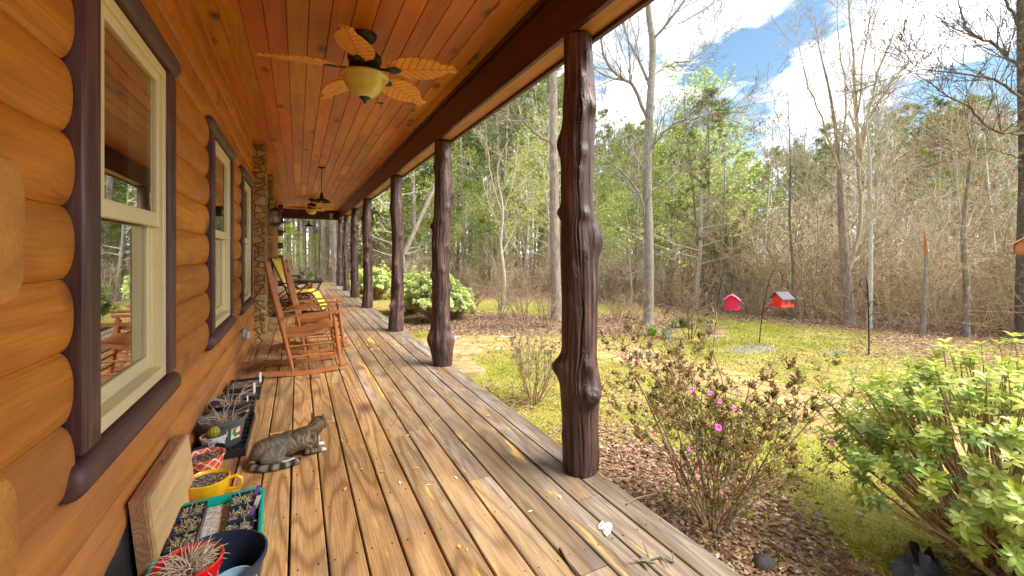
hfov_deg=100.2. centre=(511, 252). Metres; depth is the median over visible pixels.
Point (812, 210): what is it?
bare tree
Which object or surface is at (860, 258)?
bare shrub
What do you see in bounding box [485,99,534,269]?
pine tree
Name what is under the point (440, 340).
porch post
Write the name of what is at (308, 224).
pendant lamp
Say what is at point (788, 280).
bare shrub
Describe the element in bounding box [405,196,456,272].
bare tree
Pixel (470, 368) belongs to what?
stone step
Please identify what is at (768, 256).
bare shrub
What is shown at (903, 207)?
bare tree
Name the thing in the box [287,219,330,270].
pine tree
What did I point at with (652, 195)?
bare tree
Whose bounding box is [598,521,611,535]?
dead leaf
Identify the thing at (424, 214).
bare tree
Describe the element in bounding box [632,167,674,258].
young pine
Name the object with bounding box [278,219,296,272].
young pine
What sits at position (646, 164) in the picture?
bare oak
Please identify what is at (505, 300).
bare shrub
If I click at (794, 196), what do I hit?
pine tree
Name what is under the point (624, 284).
bare shrub
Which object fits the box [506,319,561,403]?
azalea bush
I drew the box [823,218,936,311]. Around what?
bare shrub
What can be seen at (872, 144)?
pine tree
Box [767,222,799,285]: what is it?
young pine
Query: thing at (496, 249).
bare tree
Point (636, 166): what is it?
young pine
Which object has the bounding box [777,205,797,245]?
bare tree
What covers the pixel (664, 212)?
bare tree
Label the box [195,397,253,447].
nursery pot
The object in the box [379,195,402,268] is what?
pine tree
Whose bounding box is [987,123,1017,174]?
pine tree
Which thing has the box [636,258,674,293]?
bare shrub
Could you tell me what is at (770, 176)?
bare tree
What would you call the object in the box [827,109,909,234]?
bare tree
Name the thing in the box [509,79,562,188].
pine tree
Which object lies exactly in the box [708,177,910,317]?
bare shrub
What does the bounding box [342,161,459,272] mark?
bare tree
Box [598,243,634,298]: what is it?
bare shrub
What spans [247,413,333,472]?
cat
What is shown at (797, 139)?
woods
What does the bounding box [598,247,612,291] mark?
bare shrub
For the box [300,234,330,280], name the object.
young pine
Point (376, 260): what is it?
bare shrub
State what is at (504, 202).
tree
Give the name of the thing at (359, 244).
pine tree
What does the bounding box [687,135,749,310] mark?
bare tree
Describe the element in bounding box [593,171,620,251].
young pine
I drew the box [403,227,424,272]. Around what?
young pine
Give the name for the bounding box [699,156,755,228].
bare tree
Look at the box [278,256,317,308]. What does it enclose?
rocking chair
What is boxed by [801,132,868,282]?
bare tree
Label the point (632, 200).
bare tree
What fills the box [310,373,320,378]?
wood block
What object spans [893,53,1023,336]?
bare tree
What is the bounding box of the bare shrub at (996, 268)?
[958,210,1015,316]
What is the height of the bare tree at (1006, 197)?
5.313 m
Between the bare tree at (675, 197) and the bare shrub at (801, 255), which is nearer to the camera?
the bare shrub at (801, 255)
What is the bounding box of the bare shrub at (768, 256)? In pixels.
[732,213,817,302]
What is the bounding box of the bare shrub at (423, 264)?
[408,250,463,278]
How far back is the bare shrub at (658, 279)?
13.33 m
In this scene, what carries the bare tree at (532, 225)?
on the ground at (488, 305)
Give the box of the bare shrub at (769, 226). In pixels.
[722,199,801,283]
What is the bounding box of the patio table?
[288,278,322,303]
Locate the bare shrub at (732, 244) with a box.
[684,198,778,288]
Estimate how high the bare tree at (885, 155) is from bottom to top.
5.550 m
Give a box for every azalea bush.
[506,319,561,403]
[597,302,859,532]
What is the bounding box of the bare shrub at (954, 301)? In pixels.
[928,243,995,325]
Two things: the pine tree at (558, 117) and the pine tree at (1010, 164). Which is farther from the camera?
the pine tree at (558, 117)
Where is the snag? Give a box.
[919,167,959,333]
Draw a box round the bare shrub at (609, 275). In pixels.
[599,251,622,297]
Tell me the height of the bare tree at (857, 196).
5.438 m
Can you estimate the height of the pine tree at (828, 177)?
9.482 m
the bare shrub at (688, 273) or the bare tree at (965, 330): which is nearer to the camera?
the bare tree at (965, 330)
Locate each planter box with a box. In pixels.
[219,382,258,412]
[225,372,264,399]
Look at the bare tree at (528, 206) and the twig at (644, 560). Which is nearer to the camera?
the twig at (644, 560)
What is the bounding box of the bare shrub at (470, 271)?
[462,257,476,286]
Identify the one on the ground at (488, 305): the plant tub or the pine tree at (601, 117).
the pine tree at (601, 117)
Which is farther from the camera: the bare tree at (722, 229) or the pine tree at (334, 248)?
the pine tree at (334, 248)
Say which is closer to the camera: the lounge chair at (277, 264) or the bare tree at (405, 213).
the lounge chair at (277, 264)
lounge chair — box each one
[269,258,328,316]
[274,257,309,302]
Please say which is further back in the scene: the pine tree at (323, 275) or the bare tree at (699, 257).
the pine tree at (323, 275)
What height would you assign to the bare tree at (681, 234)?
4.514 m
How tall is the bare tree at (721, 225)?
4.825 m
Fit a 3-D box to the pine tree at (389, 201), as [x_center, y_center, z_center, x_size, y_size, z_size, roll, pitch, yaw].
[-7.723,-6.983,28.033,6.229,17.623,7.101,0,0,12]
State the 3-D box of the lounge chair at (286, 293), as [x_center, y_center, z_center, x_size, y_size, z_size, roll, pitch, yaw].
[-5.667,0.677,11.147,0.971,1.144,0.664,0,0,-37]
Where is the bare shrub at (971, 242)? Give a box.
[855,170,1016,318]
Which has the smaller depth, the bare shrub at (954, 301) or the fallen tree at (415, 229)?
the bare shrub at (954, 301)
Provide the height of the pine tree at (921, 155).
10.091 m
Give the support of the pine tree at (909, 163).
on the ground at (488, 305)
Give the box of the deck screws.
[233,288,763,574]
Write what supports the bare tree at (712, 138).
on the ground at (488, 305)
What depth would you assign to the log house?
2.02 m
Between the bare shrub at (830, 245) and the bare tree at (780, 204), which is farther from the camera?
the bare tree at (780, 204)
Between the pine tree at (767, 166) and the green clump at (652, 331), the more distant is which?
the pine tree at (767, 166)
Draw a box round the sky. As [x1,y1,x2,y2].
[281,0,1017,253]
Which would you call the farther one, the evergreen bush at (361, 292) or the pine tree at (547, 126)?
the pine tree at (547, 126)
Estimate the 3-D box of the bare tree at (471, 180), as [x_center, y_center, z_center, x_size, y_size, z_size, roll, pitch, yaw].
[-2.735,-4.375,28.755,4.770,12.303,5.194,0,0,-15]
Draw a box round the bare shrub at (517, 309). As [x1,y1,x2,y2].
[472,248,543,328]
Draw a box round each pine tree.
[284,219,291,268]
[284,219,294,258]
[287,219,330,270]
[288,219,303,269]
[299,219,329,272]
[300,219,336,277]
[300,223,303,266]
[304,220,330,273]
[312,208,360,282]
[318,220,325,281]
[328,215,350,271]
[330,220,348,280]
[358,212,360,267]
[371,157,433,269]
[372,165,430,261]
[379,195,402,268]
[389,165,468,241]
[402,163,431,271]
[420,123,492,275]
[423,159,432,262]
[426,129,494,278]
[427,122,504,281]
[434,134,502,268]
[457,94,526,278]
[467,80,546,288]
[471,106,518,271]
[472,82,548,278]
[474,96,521,278]
[478,98,530,262]
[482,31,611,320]
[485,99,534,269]
[495,84,561,273]
[503,69,563,286]
[505,84,562,283]
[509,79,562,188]
[510,66,563,211]
[532,71,597,208]
[541,86,609,160]
[594,106,634,265]
[594,126,633,247]
[599,127,642,233]
[656,87,767,307]
[739,164,774,243]
[740,147,799,244]
[753,145,800,237]
[772,164,815,266]
[779,154,822,255]
[780,155,823,254]
[792,124,881,258]
[793,143,861,263]
[800,153,852,248]
[808,140,865,220]
[850,108,934,230]
[871,100,957,260]
[882,135,934,257]
[886,122,953,253]
[896,115,985,254]
[899,112,983,227]
[903,95,974,234]
[905,121,995,252]
[906,116,1004,241]
[914,126,1002,259]
[917,97,1017,251]
[952,93,1015,252]
[958,120,1017,245]
[986,131,1017,187]
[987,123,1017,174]
[999,137,1017,186]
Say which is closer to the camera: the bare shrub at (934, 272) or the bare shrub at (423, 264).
the bare shrub at (934, 272)
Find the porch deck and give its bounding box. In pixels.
[222,285,740,575]
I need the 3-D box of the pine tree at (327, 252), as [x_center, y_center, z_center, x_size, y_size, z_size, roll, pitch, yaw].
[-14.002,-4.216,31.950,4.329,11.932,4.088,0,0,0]
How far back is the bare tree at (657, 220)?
20.08 m
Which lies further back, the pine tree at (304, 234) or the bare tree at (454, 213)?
the pine tree at (304, 234)
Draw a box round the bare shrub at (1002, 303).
[941,219,1014,332]
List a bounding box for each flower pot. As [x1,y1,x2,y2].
[146,533,227,575]
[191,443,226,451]
[191,447,225,473]
[199,426,227,446]
[219,565,256,575]
[298,271,305,278]
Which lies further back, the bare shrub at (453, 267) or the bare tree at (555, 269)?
the bare shrub at (453, 267)
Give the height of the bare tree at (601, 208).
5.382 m
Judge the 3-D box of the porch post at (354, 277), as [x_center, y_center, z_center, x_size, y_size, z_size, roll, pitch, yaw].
[-4.426,0.005,12.044,0.271,2.490,0.270,0,0,-38]
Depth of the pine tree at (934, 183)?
22.58 m
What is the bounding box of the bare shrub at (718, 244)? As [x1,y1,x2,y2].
[662,200,785,303]
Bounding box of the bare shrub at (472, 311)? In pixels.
[463,272,499,313]
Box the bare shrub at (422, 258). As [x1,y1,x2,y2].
[404,242,452,277]
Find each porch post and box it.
[336,220,342,285]
[342,215,349,290]
[349,208,359,297]
[361,198,372,307]
[388,175,403,331]
[427,140,454,366]
[552,31,603,478]
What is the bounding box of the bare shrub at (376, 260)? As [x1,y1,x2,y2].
[361,234,391,272]
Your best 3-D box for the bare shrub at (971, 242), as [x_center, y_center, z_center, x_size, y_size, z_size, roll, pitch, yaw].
[10.471,-0.186,10.261,3.875,3.715,3.783,1,-1,43]
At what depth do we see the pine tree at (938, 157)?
21.53 m
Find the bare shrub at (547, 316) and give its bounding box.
[532,272,561,327]
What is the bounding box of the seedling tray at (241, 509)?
[145,485,264,575]
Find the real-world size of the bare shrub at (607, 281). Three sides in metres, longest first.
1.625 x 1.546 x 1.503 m
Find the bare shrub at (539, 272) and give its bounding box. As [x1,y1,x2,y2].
[522,250,549,292]
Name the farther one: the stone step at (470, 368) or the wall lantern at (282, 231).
the wall lantern at (282, 231)
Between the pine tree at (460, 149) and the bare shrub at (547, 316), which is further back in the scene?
the pine tree at (460, 149)
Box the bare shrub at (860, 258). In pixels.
[779,188,943,319]
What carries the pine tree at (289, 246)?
on the ground at (488, 305)
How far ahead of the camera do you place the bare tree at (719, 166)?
18.12 m
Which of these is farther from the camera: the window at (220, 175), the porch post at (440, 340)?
the porch post at (440, 340)
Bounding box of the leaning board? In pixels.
[128,434,193,575]
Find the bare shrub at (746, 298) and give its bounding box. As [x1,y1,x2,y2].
[714,245,796,313]
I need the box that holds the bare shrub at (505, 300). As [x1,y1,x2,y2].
[485,259,538,318]
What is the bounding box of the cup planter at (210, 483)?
[188,468,242,501]
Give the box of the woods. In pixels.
[280,83,1017,270]
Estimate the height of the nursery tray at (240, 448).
0.050 m
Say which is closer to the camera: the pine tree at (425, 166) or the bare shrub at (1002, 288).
the bare shrub at (1002, 288)
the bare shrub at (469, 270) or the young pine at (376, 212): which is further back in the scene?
the young pine at (376, 212)
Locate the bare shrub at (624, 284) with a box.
[600,236,654,293]
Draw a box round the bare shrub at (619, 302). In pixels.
[599,281,628,319]
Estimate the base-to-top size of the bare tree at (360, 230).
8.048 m
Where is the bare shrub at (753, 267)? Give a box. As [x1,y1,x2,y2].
[703,216,808,309]
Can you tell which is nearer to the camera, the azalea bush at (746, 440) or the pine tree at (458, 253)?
the azalea bush at (746, 440)
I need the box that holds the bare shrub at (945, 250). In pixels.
[877,209,1009,313]
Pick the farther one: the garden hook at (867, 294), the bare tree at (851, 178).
the bare tree at (851, 178)
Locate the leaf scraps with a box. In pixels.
[317,415,561,550]
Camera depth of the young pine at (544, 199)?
20.82 m
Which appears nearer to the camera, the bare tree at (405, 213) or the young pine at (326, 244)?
the bare tree at (405, 213)
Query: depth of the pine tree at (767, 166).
33.90 m
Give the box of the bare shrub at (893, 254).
[850,210,935,293]
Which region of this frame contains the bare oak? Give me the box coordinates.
[535,0,817,324]
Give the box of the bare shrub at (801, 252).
[756,211,852,292]
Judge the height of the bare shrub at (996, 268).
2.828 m
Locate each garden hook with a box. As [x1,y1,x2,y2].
[711,272,732,345]
[759,270,782,342]
[851,278,886,354]
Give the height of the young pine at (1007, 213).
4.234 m
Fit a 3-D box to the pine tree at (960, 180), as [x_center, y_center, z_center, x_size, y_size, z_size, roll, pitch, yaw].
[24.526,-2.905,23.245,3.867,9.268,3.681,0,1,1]
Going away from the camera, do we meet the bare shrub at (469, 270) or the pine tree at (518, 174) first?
the bare shrub at (469, 270)
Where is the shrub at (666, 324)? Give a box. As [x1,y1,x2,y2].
[662,320,685,353]
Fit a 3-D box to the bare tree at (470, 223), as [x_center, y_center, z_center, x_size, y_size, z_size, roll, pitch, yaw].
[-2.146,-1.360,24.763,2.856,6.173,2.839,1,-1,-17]
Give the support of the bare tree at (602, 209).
on the ground at (488, 305)
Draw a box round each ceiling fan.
[255,24,456,119]
[290,199,335,218]
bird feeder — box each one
[723,294,740,309]
[769,290,794,307]
[1008,238,1023,253]
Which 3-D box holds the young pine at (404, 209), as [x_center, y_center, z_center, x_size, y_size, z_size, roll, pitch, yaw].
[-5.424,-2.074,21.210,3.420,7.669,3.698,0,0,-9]
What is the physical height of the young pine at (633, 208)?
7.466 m
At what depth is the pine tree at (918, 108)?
24.33 m
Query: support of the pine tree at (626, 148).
on the ground at (488, 305)
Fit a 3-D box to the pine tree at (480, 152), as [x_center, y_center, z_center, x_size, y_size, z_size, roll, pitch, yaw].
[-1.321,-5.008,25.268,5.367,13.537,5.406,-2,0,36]
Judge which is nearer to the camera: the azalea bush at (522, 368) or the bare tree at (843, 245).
the azalea bush at (522, 368)
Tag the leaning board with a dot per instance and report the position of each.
(158, 499)
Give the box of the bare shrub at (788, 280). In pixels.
[759,250,820,299]
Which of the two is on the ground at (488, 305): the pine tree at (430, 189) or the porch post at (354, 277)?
the pine tree at (430, 189)
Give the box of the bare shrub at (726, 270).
[689,192,786,304]
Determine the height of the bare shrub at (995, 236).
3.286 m
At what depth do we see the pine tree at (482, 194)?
26.04 m
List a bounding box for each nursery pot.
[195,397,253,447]
[206,376,262,423]
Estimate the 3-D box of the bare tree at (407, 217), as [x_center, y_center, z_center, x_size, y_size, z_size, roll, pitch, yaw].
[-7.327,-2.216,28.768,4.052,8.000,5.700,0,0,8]
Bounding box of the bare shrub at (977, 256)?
[907,223,1014,313]
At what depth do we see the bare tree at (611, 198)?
16.84 m
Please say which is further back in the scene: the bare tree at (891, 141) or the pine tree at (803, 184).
the pine tree at (803, 184)
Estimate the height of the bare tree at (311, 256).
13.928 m
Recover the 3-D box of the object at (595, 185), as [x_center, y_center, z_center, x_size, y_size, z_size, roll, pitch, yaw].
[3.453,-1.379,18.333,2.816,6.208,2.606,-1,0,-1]
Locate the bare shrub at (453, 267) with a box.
[431,246,471,281]
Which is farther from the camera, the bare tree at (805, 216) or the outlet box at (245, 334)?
the bare tree at (805, 216)
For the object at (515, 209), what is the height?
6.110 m
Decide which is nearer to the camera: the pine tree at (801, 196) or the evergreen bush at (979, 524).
the evergreen bush at (979, 524)
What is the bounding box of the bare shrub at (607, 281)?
[598,255,621,299]
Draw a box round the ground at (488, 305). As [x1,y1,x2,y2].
[261,253,1023,575]
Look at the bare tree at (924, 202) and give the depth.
16.12 m
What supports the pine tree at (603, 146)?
on the ground at (488, 305)
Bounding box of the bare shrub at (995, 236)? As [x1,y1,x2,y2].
[916,194,1016,304]
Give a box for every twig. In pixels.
[559,547,577,575]
[626,493,657,504]
[628,543,674,570]
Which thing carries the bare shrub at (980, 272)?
on the ground at (488, 305)
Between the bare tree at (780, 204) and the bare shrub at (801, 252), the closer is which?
the bare shrub at (801, 252)
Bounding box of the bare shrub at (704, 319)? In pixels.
[692,300,737,343]
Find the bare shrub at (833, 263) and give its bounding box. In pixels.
[753,177,931,317]
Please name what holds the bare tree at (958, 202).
on the ground at (488, 305)
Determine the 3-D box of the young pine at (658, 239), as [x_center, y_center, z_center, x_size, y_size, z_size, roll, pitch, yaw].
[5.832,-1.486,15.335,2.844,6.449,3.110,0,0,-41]
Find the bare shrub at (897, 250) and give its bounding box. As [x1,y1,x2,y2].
[814,186,1006,320]
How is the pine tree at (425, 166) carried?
on the ground at (488, 305)
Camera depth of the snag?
8.48 m
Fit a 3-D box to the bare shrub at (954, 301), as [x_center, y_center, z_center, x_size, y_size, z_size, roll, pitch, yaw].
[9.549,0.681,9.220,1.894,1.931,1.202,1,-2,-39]
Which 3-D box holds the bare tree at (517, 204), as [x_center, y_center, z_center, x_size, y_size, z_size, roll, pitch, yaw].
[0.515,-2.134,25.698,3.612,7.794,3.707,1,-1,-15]
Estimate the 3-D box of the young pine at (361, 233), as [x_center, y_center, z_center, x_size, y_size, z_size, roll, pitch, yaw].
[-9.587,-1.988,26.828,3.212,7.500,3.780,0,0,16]
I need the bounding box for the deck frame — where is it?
[232,301,375,575]
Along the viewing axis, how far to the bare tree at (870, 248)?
9.00 m
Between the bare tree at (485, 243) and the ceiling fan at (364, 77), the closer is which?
the ceiling fan at (364, 77)
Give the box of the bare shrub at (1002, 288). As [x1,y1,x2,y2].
[978,256,1014,316]
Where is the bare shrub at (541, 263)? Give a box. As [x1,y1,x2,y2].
[518,237,549,290]
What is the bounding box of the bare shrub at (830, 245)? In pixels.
[761,187,909,307]
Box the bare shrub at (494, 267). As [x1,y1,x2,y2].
[472,235,531,292]
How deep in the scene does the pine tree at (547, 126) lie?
26.23 m
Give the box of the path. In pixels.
[454,335,1023,482]
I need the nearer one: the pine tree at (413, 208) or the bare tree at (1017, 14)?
the bare tree at (1017, 14)
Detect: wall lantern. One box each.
[268,199,281,225]
[277,213,285,233]
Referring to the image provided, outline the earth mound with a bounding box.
[709,329,727,334]
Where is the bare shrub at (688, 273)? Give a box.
[675,257,706,294]
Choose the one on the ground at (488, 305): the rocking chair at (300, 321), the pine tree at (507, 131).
the pine tree at (507, 131)
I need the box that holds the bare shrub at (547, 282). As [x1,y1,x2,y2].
[528,252,560,295]
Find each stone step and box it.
[418,339,459,361]
[452,359,484,377]
[454,340,482,356]
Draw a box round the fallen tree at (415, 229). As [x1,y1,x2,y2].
[403,183,434,254]
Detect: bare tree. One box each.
[292,219,300,272]
[310,223,312,270]
[327,201,388,256]
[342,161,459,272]
[361,189,426,254]
[374,174,426,275]
[379,178,424,247]
[379,201,430,272]
[384,176,429,255]
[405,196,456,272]
[406,176,459,266]
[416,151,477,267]
[418,178,453,241]
[423,176,471,258]
[425,186,495,286]
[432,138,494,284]
[449,208,477,277]
[452,130,492,246]
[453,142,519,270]
[454,178,491,267]
[456,125,493,272]
[459,92,536,310]
[464,164,513,287]
[466,199,511,282]
[470,213,513,271]
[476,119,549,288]
[489,140,560,296]
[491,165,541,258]
[492,108,561,287]
[501,154,543,275]
[503,80,560,286]
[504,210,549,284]
[508,167,549,283]
[516,86,560,244]
[524,182,560,265]
[593,117,643,277]
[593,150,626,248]
[593,159,633,265]
[593,170,616,288]
[593,191,624,277]
[596,191,661,292]
[598,182,670,301]
[598,192,638,282]
[607,64,805,308]
[610,150,643,255]
[612,127,690,289]
[612,206,666,279]
[614,166,693,271]
[623,177,669,250]
[632,186,694,289]
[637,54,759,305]
[639,112,720,287]
[642,110,740,271]
[654,176,689,276]
[654,190,682,283]
[656,193,696,283]
[657,144,733,279]
[660,187,705,292]
[663,123,759,285]
[668,152,713,240]
[669,108,756,288]
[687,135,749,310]
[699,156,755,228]
[703,111,816,306]
[713,162,744,295]
[738,56,834,319]
[755,0,944,325]
[770,173,806,242]
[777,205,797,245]
[783,147,851,308]
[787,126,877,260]
[791,178,822,259]
[801,0,1023,342]
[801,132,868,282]
[803,39,931,328]
[816,152,917,287]
[819,109,900,283]
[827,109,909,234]
[828,117,928,291]
[845,106,940,296]
[851,170,933,265]
[856,97,953,264]
[874,109,999,286]
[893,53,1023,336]
[900,99,1017,282]
[904,161,946,283]
[924,144,979,244]
[925,98,1017,294]
[954,145,1017,263]
[968,106,1017,240]
[988,173,1017,212]
[993,118,1017,206]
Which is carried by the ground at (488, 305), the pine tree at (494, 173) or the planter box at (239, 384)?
the pine tree at (494, 173)
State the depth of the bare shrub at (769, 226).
13.93 m
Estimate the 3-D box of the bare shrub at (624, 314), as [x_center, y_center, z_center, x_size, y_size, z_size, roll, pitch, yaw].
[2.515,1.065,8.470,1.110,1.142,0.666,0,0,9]
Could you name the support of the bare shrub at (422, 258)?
on the ground at (488, 305)
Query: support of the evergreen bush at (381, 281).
on the ground at (488, 305)
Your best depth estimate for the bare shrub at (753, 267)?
11.70 m
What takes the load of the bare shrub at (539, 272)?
on the ground at (488, 305)
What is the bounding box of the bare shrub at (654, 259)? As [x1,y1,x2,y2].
[618,232,690,292]
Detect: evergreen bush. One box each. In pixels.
[349,263,376,293]
[359,260,390,299]
[384,265,429,313]
[404,264,464,321]
[450,280,475,318]
[807,331,1023,575]
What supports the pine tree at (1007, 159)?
on the ground at (488, 305)
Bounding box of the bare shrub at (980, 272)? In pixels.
[929,232,1013,316]
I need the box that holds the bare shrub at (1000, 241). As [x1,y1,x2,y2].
[968,208,1016,278]
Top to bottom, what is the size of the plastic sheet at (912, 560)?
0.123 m
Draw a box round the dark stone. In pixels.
[752,553,775,572]
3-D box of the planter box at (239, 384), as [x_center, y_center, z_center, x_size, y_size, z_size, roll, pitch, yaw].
[-2.310,1.149,3.719,0.264,0.200,0.324,0,0,-27]
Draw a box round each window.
[58,0,181,505]
[204,115,235,350]
[239,165,254,314]
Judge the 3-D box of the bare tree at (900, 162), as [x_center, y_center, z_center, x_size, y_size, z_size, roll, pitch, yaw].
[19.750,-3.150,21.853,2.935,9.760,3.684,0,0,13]
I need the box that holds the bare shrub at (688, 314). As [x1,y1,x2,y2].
[664,276,712,338]
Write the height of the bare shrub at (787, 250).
3.507 m
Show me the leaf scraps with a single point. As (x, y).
(459, 545)
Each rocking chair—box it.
[261,260,348,375]
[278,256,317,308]
[279,259,349,353]
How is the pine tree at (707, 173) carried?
on the ground at (488, 305)
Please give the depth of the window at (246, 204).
5.38 m
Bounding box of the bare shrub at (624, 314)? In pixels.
[610,279,667,332]
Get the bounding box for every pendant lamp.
[304,208,312,226]
[312,167,330,202]
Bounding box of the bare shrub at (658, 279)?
[638,250,691,303]
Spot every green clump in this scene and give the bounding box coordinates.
[648,325,658,335]
[675,315,697,327]
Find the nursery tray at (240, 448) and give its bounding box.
[197,412,254,459]
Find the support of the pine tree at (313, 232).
on the ground at (488, 305)
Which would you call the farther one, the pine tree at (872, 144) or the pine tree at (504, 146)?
the pine tree at (872, 144)
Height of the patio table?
0.612 m
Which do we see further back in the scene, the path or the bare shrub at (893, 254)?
the bare shrub at (893, 254)
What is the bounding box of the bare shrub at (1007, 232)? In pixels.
[916,194,1016,306]
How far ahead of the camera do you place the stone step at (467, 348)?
6.87 m
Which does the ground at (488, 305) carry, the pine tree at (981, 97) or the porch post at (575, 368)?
the pine tree at (981, 97)
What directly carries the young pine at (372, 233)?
on the ground at (488, 305)
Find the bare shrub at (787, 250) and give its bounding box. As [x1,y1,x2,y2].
[722,185,881,313]
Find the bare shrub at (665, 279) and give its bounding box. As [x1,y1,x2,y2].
[637,245,689,300]
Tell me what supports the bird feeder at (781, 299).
hanging from the garden hook at (764, 301)
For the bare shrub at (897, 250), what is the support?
on the ground at (488, 305)
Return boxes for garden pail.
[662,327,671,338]
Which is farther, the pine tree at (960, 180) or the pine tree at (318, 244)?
the pine tree at (318, 244)
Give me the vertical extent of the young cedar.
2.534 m
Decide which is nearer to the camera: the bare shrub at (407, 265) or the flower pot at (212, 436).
the flower pot at (212, 436)
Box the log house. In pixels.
[0,0,654,575]
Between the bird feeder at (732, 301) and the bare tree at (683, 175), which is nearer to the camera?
the bird feeder at (732, 301)
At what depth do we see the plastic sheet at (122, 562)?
1.52 m
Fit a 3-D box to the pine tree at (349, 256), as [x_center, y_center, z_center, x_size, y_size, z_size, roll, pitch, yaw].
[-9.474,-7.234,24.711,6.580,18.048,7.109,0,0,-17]
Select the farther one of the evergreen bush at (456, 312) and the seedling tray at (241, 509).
the evergreen bush at (456, 312)
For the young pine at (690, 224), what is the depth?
14.38 m
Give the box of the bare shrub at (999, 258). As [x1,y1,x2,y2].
[983,246,1015,294]
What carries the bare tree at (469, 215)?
on the ground at (488, 305)
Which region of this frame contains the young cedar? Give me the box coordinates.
[700,227,764,307]
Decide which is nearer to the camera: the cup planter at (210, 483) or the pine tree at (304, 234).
the cup planter at (210, 483)
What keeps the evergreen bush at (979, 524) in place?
on the ground at (488, 305)
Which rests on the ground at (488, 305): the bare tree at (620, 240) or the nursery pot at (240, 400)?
the bare tree at (620, 240)
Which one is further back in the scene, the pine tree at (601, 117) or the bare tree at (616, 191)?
the pine tree at (601, 117)
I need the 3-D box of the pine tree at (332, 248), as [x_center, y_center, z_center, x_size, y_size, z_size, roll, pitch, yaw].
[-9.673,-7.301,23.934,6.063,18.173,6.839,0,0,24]
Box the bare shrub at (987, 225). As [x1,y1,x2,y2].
[957,179,1011,272]
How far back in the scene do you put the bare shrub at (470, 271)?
20.18 m
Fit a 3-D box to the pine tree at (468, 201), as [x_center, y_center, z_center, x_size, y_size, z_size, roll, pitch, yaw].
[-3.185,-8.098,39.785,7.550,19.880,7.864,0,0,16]
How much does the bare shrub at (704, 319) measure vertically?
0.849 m
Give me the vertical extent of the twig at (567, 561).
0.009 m
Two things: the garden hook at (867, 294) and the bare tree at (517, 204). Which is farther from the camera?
the bare tree at (517, 204)
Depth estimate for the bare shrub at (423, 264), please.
16.58 m
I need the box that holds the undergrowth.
[326,238,1023,338]
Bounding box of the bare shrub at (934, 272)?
[837,181,1009,329]
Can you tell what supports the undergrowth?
on the ground at (488, 305)
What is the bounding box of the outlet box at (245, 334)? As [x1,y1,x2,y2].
[241,328,249,339]
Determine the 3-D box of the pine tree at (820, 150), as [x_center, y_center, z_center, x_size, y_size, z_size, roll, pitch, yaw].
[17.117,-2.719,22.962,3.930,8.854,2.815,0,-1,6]
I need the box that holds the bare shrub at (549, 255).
[540,228,560,271]
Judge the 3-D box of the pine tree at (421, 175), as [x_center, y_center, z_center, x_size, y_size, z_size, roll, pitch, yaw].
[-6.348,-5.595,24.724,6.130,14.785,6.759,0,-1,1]
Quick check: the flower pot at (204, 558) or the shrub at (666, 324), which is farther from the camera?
the shrub at (666, 324)
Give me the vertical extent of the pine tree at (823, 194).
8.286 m
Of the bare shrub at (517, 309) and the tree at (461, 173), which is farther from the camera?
the tree at (461, 173)
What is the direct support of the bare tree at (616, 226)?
on the ground at (488, 305)
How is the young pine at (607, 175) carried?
on the ground at (488, 305)
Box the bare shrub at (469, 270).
[458,252,483,285]
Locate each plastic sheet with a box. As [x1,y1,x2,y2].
[105,516,137,575]
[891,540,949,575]
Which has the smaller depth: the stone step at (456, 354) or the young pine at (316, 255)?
the stone step at (456, 354)
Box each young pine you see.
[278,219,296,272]
[278,223,306,279]
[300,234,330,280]
[311,226,330,265]
[330,198,390,263]
[336,205,379,267]
[358,198,389,266]
[372,165,431,257]
[403,202,427,260]
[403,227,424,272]
[417,217,432,271]
[450,180,492,282]
[468,214,499,285]
[493,189,524,277]
[495,241,511,263]
[526,156,560,258]
[593,155,626,275]
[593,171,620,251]
[594,118,684,290]
[611,181,640,274]
[613,141,687,264]
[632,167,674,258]
[633,125,715,294]
[674,190,733,298]
[702,150,784,301]
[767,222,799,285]
[968,227,1002,261]
[981,192,1017,265]
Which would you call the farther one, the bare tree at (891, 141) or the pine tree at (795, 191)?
the pine tree at (795, 191)
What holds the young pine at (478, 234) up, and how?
on the ground at (488, 305)
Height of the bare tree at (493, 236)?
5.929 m
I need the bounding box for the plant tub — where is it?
[183,529,267,575]
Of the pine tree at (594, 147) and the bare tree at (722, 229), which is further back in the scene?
the pine tree at (594, 147)
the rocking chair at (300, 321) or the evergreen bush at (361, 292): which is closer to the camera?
the rocking chair at (300, 321)
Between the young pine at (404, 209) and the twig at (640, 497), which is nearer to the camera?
the twig at (640, 497)
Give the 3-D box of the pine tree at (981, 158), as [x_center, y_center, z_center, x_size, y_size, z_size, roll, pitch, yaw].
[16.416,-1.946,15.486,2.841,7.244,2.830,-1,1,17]
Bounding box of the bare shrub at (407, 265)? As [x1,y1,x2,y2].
[387,239,431,273]

